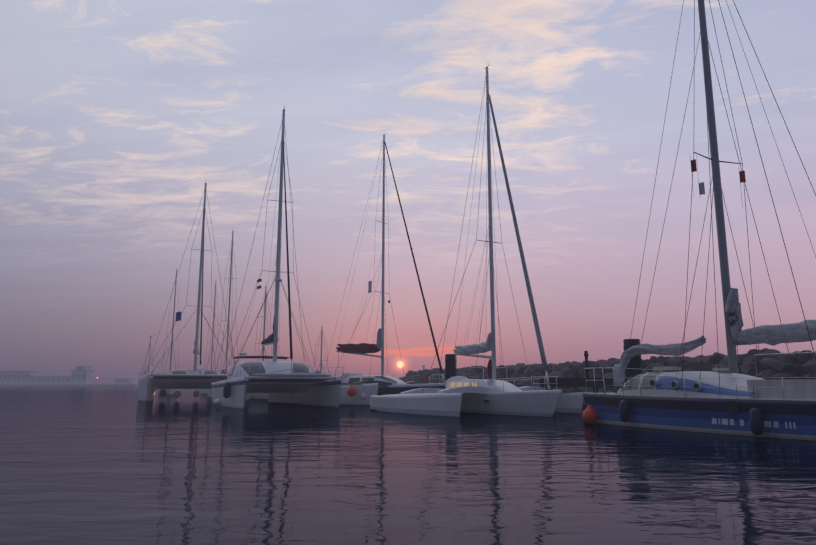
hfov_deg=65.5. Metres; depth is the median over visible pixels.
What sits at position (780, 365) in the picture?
breakwater rocks
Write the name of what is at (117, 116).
sky
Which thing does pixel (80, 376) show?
pier building
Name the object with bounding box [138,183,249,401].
catamaran
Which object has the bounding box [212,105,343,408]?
eos catamaran
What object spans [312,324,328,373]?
sailboat
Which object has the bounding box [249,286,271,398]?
sailboat
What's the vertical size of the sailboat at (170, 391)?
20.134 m
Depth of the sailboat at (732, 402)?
20.59 m
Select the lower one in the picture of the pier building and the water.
the water
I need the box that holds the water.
[0,387,815,544]
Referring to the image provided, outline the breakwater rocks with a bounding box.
[399,348,815,404]
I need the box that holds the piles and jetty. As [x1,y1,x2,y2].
[444,339,815,392]
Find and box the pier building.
[0,365,424,386]
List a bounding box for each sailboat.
[158,269,178,394]
[200,281,217,393]
[207,231,237,397]
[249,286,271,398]
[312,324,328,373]
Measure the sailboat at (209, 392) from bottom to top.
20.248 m
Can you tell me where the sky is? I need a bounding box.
[0,0,815,383]
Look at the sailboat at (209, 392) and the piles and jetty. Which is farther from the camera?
the sailboat at (209, 392)
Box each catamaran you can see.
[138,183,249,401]
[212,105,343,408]
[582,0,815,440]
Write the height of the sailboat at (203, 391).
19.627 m

